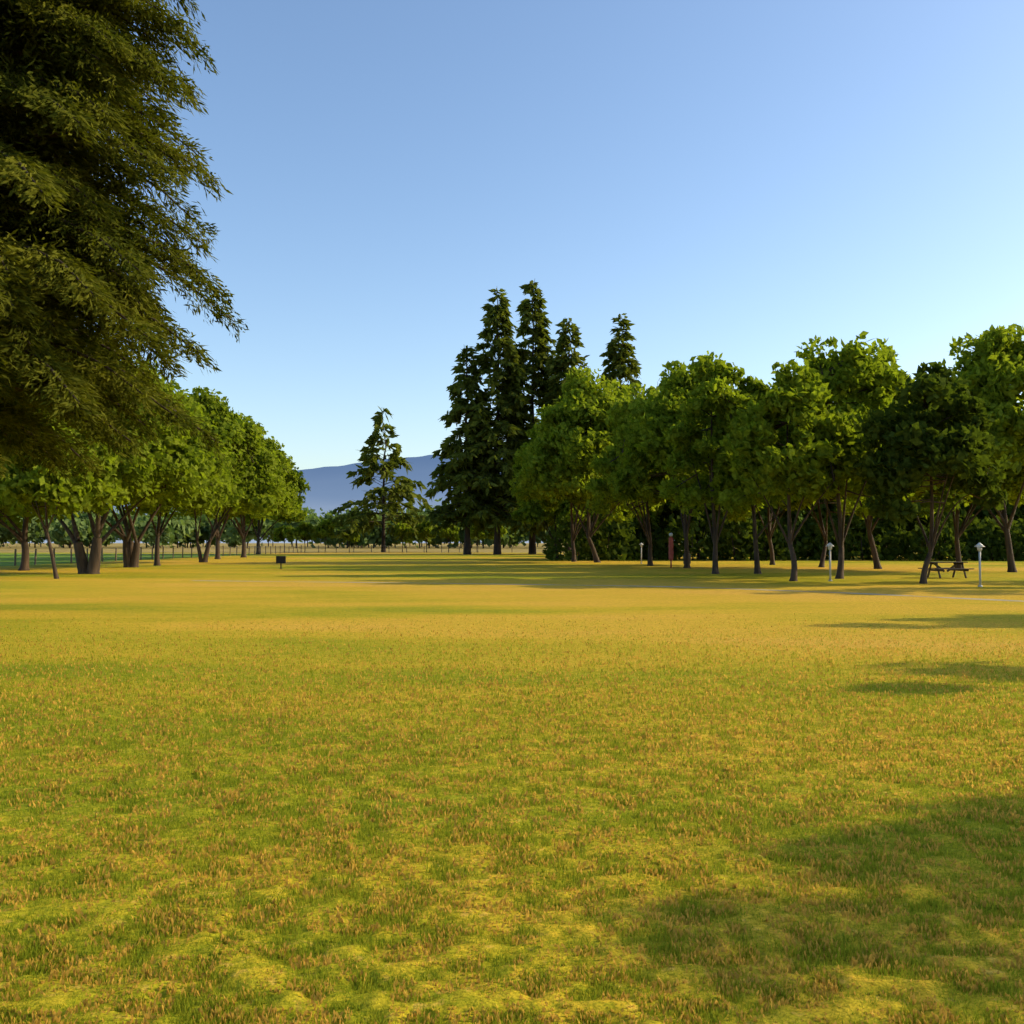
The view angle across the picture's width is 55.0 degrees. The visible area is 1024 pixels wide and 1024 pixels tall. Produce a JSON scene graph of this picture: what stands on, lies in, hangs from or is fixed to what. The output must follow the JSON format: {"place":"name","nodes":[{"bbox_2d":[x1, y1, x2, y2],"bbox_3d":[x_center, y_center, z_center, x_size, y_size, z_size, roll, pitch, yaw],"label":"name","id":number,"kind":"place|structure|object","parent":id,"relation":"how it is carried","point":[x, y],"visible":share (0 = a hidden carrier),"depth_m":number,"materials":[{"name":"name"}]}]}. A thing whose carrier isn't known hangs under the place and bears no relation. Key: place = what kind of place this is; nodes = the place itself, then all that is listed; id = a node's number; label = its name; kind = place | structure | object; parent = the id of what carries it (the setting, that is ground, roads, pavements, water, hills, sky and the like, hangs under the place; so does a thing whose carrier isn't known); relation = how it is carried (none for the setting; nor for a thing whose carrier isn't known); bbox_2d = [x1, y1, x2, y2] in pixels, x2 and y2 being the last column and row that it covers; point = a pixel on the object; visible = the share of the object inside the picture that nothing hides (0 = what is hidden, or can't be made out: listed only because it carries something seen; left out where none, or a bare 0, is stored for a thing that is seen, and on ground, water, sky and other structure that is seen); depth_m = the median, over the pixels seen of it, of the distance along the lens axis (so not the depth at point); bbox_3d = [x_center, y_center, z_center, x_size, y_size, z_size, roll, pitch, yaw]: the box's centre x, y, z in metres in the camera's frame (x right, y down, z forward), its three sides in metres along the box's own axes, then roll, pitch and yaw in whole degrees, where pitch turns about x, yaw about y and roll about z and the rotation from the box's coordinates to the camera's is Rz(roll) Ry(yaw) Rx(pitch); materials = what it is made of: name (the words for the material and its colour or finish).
{"place":"outdoors","nodes":[
{"label":"outdoors","id":0,"kind":"place"},
{"bbox_2d":[7,455,542,542],"bbox_3d":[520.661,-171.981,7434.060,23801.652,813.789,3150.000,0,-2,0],"label":"mountain ridge","id":1,"kind":"structure","parent":0,"point":[331,488],"depth_m":7934.65,"materials":[{"name":"blue stone"}]},
{"bbox_2d":[0,543,1023,1023],"bbox_3d":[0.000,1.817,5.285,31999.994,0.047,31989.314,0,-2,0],"label":"ground","id":2,"kind":"structure","parent":0,"point":[370,589],"depth_m":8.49,"materials":[{"name":"green plant"}]},
{"bbox_2d":[0,493,86,570],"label":"tree","id":3,"kind":"object","parent":2,"relation":"on","point":[11,521],"visible":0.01,"depth_m":58.56,"materials":[{"name":"brown plant"}]},
{"bbox_2d":[0,412,129,578],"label":"tree","id":4,"kind":"object","parent":2,"relation":"on","point":[53,494],"visible":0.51,"depth_m":44.24,"materials":[{"name":"green plant"}]},
{"bbox_2d":[0,338,215,573],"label":"tree","id":5,"kind":"object","parent":2,"relation":"on","point":[172,462],"visible":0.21,"depth_m":52.09,"materials":[{"name":"green plant"}]},
{"bbox_2d":[0,0,248,485],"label":"conifer","id":6,"kind":"object","parent":2,"relation":"on","point":[80,255],"visible":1,"depth_m":23.36,"materials":[{"name":"green plant"}]},
{"bbox_2d":[33,359,242,566],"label":"tree","id":7,"kind":"object","parent":2,"relation":"on","point":[131,552],"visible":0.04,"depth_m":66.13,"materials":[{"name":"green plant"}]},
{"bbox_2d":[0,545,301,565],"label":"fence","id":8,"kind":"object","parent":2,"relation":"on","point":[87,553],"visible":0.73,"depth_m":95.42,"materials":[{"name":"brown wood"}]},
{"bbox_2d":[114,383,241,565],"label":"tree","id":9,"kind":"object","parent":2,"relation":"on","point":[220,500],"visible":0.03,"depth_m":71.44,"materials":[{"name":"green plant"}]},
{"bbox_2d":[128,386,287,561],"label":"tree","id":10,"kind":"object","parent":2,"relation":"on","point":[237,431],"visible":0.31,"depth_m":82.81,"materials":[{"name":"green plant"}]},
{"bbox_2d":[162,442,286,558],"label":"tree","id":11,"kind":"object","parent":2,"relation":"on","point":[218,534],"visible":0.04,"depth_m":99.66,"materials":[{"name":"green plant"}]},
{"bbox_2d":[191,415,301,557],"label":"tree","id":12,"kind":"object","parent":2,"relation":"on","point":[288,504],"visible":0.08,"depth_m":110.84,"materials":[{"name":"green plant"}]},
{"bbox_2d":[205,446,310,553],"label":"tree","id":13,"kind":"object","parent":2,"relation":"on","point":[302,486],"visible":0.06,"depth_m":142.65,"materials":[{"name":"green plant"}]},
{"bbox_2d":[276,556,285,568],"bbox_3d":[-14.613,3.198,62.326,0.642,0.820,0.450,0,-2,-9],"label":"pedestal grill","id":14,"kind":"object","parent":2,"relation":"on","point":[280,559],"visible":1,"depth_m":62.12,"materials":[{"name":"black metal"}]},
{"bbox_2d":[272,525,293,545],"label":"young tree","id":15,"kind":"object","parent":2,"relation":"on","point":[282,533],"visible":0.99,"depth_m":169.35,"materials":[{"name":"green plant"}]},
{"bbox_2d":[293,521,316,551],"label":"young tree","id":16,"kind":"object","parent":2,"relation":"on","point":[303,530],"visible":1,"depth_m":169.65,"materials":[{"name":"green plant"}]},
{"bbox_2d":[313,518,335,551],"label":"young tree","id":17,"kind":"object","parent":2,"relation":"on","point":[325,528],"visible":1,"depth_m":169.43,"materials":[{"name":"green plant"}]},
{"bbox_2d":[342,527,360,551],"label":"young tree","id":18,"kind":"object","parent":2,"relation":"on","point":[354,536],"visible":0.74,"depth_m":169.13,"materials":[{"name":"green plant"}]},
{"bbox_2d":[330,406,440,551],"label":"conifer tree","id":19,"kind":"object","parent":2,"relation":"on","point":[404,487],"visible":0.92,"depth_m":175.09,"materials":[{"name":"green plant"}]},
{"bbox_2d":[318,545,459,552],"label":"fence","id":20,"kind":"object","parent":2,"relation":"on","point":[371,549],"visible":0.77,"depth_m":167.83,"materials":[{"name":"brown wood"}]},
{"bbox_2d":[2,497,805,546],"bbox_3d":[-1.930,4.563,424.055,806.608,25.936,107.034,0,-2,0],"label":"tree line","id":21,"kind":"object","parent":2,"relation":"on","point":[270,533],"visible":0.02,"depth_m":398.25,"materials":[{"name":"green plant"}]},
{"bbox_2d":[394,521,413,551],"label":"young tree","id":22,"kind":"object","parent":2,"relation":"on","point":[402,529],"visible":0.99,"depth_m":169.13,"materials":[{"name":"green plant"}]},
{"bbox_2d":[414,521,436,551],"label":"young tree","id":23,"kind":"object","parent":2,"relation":"on","point":[423,528],"visible":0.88,"depth_m":169.42,"materials":[{"name":"green plant"}]},
{"bbox_2d":[0,505,876,547],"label":"tree line","id":24,"kind":"object","parent":2,"relation":"on","point":[181,530],"visible":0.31,"depth_m":304.34,"materials":[{"name":"green plant"}]},
{"bbox_2d":[438,524,459,551],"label":"young tree","id":25,"kind":"object","parent":2,"relation":"on","point":[452,535],"visible":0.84,"depth_m":169.16,"materials":[{"name":"green plant"}]},
{"bbox_2d":[423,345,507,554],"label":"tall conifer","id":26,"kind":"object","parent":2,"relation":"on","point":[451,446],"visible":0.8,"depth_m":138.83,"materials":[{"name":"green plant"}]},
{"bbox_2d":[464,525,487,551],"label":"young tree","id":27,"kind":"object","parent":2,"relation":"on","point":[473,532],"visible":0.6,"depth_m":168.94,"materials":[{"name":"green plant"}]},
{"bbox_2d":[443,288,536,554],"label":"tall conifer","id":28,"kind":"object","parent":2,"relation":"on","point":[510,400],"visible":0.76,"depth_m":138.40,"materials":[{"name":"green plant"}]},
{"bbox_2d":[487,526,507,539],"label":"young tree","id":29,"kind":"object","parent":2,"relation":"on","point":[502,532],"visible":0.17,"depth_m":169.34,"materials":[{"name":"green plant"}]},
{"bbox_2d":[489,280,562,553],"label":"tall conifer","id":30,"kind":"object","parent":2,"relation":"on","point":[538,356],"visible":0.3,"depth_m":145.64,"materials":[{"name":"green plant"}]},
{"bbox_2d":[511,481,598,557],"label":"grove tree","id":31,"kind":"object","parent":2,"relation":"on","point":[530,511],"visible":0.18,"depth_m":97.80,"materials":[{"name":"green plant"}]},
{"bbox_2d":[523,318,593,553],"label":"tall conifer","id":32,"kind":"object","parent":2,"relation":"on","point":[563,362],"visible":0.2,"depth_m":139.78,"materials":[{"name":"green plant"}]},
{"bbox_2d":[509,395,632,561],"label":"grove tree","id":33,"kind":"object","parent":2,"relation":"on","point":[550,506],"visible":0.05,"depth_m":86.35,"materials":[{"name":"green plant"}]},
{"bbox_2d":[512,366,665,561],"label":"grove tree","id":34,"kind":"object","parent":2,"relation":"on","point":[565,423],"visible":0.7,"depth_m":80.29,"materials":[{"name":"green plant"}]},
{"bbox_2d":[594,313,664,534],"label":"tall conifer","id":35,"kind":"object","parent":2,"relation":"on","point":[619,367],"visible":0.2,"depth_m":145.79,"materials":[{"name":"green plant"}]},
{"bbox_2d":[585,382,684,565],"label":"grove tree","id":36,"kind":"object","parent":2,"relation":"on","point":[605,466],"visible":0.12,"depth_m":70.85,"materials":[{"name":"green plant"}]},
{"bbox_2d":[603,499,711,558],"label":"tree","id":37,"kind":"object","parent":2,"relation":"on","point":[654,515],"visible":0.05,"depth_m":97.28,"materials":[{"name":"green plant"}]},
{"bbox_2d":[668,533,673,567],"bbox_3d":[10.406,2.516,64.356,0.280,2.310,0.280,1,-2,-23],"label":"red marker post","id":38,"kind":"object","parent":2,"relation":"on","point":[670,545],"visible":0.97,"depth_m":64.27,"materials":[{"name":"paint"}]},
{"bbox_2d":[606,360,744,567],"bbox_3d":[11.252,-3.155,64.290,9.624,13.908,9.613,1,-2,-17],"label":"grove tree","id":39,"kind":"object","parent":2,"relation":"on","point":[634,477],"visible":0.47,"depth_m":63.33,"materials":[{"name":"green plant"}]},
{"bbox_2d":[644,499,734,558],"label":"tree","id":40,"kind":"object","parent":2,"relation":"on","point":[677,511],"visible":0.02,"depth_m":98.66,"materials":[{"name":"green plant"}]},
{"bbox_2d":[656,351,761,573],"bbox_3d":[10.741,-2.606,53.201,5.672,12.166,6.148,0,-2,0],"label":"grove tree","id":41,"kind":"object","parent":2,"relation":"on","point":[719,395],"visible":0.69,"depth_m":52.19,"materials":[{"name":"green plant"}]},
{"bbox_2d":[703,376,795,573],"bbox_3d":[12.963,-2.033,52.794,4.859,10.919,5.636,-1,-2,39],"label":"grove tree","id":42,"kind":"object","parent":2,"relation":"on","point":[755,388],"visible":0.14,"depth_m":52.40,"materials":[{"name":"green plant"}]},
{"bbox_2d":[723,497,784,564],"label":"grove tree","id":43,"kind":"object","parent":2,"relation":"on","point":[744,514],"visible":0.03,"depth_m":73.58,"materials":[{"name":"green plant"}]},
{"bbox_2d":[542,507,1023,560],"bbox_3d":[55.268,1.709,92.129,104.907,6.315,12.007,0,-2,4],"label":"hedge","id":44,"kind":"object","parent":2,"relation":"on","point":[630,535],"visible":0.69,"depth_m":92.42,"materials":[{"name":"green plant"}]},
{"bbox_2d":[718,358,857,580],"bbox_3d":[12.275,-1.795,42.981,5.905,9.856,5.531,1,-2,-16],"label":"grove tree","id":45,"kind":"object","parent":2,"relation":"on","point":[753,441],"visible":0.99,"depth_m":42.27,"materials":[{"name":"green plant"}]},
{"bbox_2d":[750,495,850,558],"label":"tree","id":46,"kind":"object","parent":2,"relation":"on","point":[832,506],"visible":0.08,"depth_m":96.11,"materials":[{"name":"green plant"}]},
{"bbox_2d":[779,490,873,566],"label":"grove tree","id":47,"kind":"object","parent":2,"relation":"on","point":[807,502],"visible":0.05,"depth_m":66.90,"materials":[{"name":"green plant"}]},
{"bbox_2d":[826,543,833,580],"bbox_3d":[13.727,2.153,42.432,0.370,1.660,0.370,0,-2,0],"label":"lamp post","id":48,"kind":"object","parent":2,"relation":"on","point":[829,545],"visible":0.99,"depth_m":42.40,"materials":[{"name":"grey metal"}]},
{"bbox_2d":[772,331,914,578],"bbox_3d":[15.239,-2.599,46.084,7.994,11.690,8.240,0,-2,0],"label":"grove tree","id":49,"kind":"object","parent":2,"relation":"on","point":[870,378],"visible":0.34,"depth_m":45.22,"materials":[{"name":"green plant"}]},
{"bbox_2d":[815,345,914,568],"bbox_3d":[22.431,-3.336,62.546,9.037,14.195,9.887,0,-2,0],"label":"grove tree","id":50,"kind":"object","parent":2,"relation":"on","point":[869,518],"visible":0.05,"depth_m":61.38,"materials":[{"name":"green plant"}]},
{"bbox_2d":[841,496,937,529],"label":"tree","id":51,"kind":"object","parent":2,"relation":"on","point":[924,512],"visible":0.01,"depth_m":95.43,"materials":[{"name":"green plant"}]},
{"bbox_2d":[854,502,961,558],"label":"tree","id":52,"kind":"object","parent":2,"relation":"on","point":[924,521],"visible":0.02,"depth_m":97.77,"materials":[{"name":"green plant"}]},
{"bbox_2d":[891,525,927,546],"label":"tree","id":53,"kind":"object","parent":2,"relation":"on","point":[917,533],"visible":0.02,"depth_m":108.75,"materials":[{"name":"green plant"}]},
{"bbox_2d":[853,359,1022,583],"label":"grove tree","id":54,"kind":"object","parent":2,"relation":"on","point":[958,448],"visible":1,"depth_m":38.97,"materials":[{"name":"green plant"}]},
{"bbox_2d":[918,561,973,577],"bbox_3d":[20.452,2.747,46.367,1.800,0.819,1.690,0,-2,-9],"label":"picnic table","id":55,"kind":"object","parent":2,"relation":"on","point":[953,568],"visible":0.79,"depth_m":46.11,"materials":[{"name":"brown wood"}]},
{"bbox_2d":[902,371,1023,567],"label":"grove tree","id":56,"kind":"object","parent":2,"relation":"on","point":[1013,487],"visible":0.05,"depth_m":56.75,"materials":[{"name":"green plant"}]},
{"bbox_2d":[913,323,1023,571],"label":"grove tree","id":57,"kind":"object","parent":2,"relation":"on","point":[993,365],"visible":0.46,"depth_m":53.98,"materials":[{"name":"green plant"}]},
{"bbox_2d":[974,543,984,586],"bbox_3d":[17.569,1.980,36.928,0.370,1.660,0.370,0,-2,0],"label":"lamp post","id":58,"kind":"object","parent":2,"relation":"on","point":[979,546],"visible":1,"depth_m":36.89,"materials":[{"name":"grey metal"}]},
{"bbox_2d":[959,496,1023,536],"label":"tree","id":59,"kind":"object","parent":2,"relation":"on","point":[982,514],"visible":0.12,"depth_m":101.65,"materials":[{"name":"green plant"}]},
{"bbox_2d":[92,0,1023,469],"label":"sky","id":60,"kind":"structure","parent":0,"point":[748,182],"materials":[{"name":"blue"}]},
{"bbox_2d":[193,580,1023,601],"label":"foot path","id":61,"kind":"structure","parent":0,"point":[679,586],"depth_m":36.30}
]}

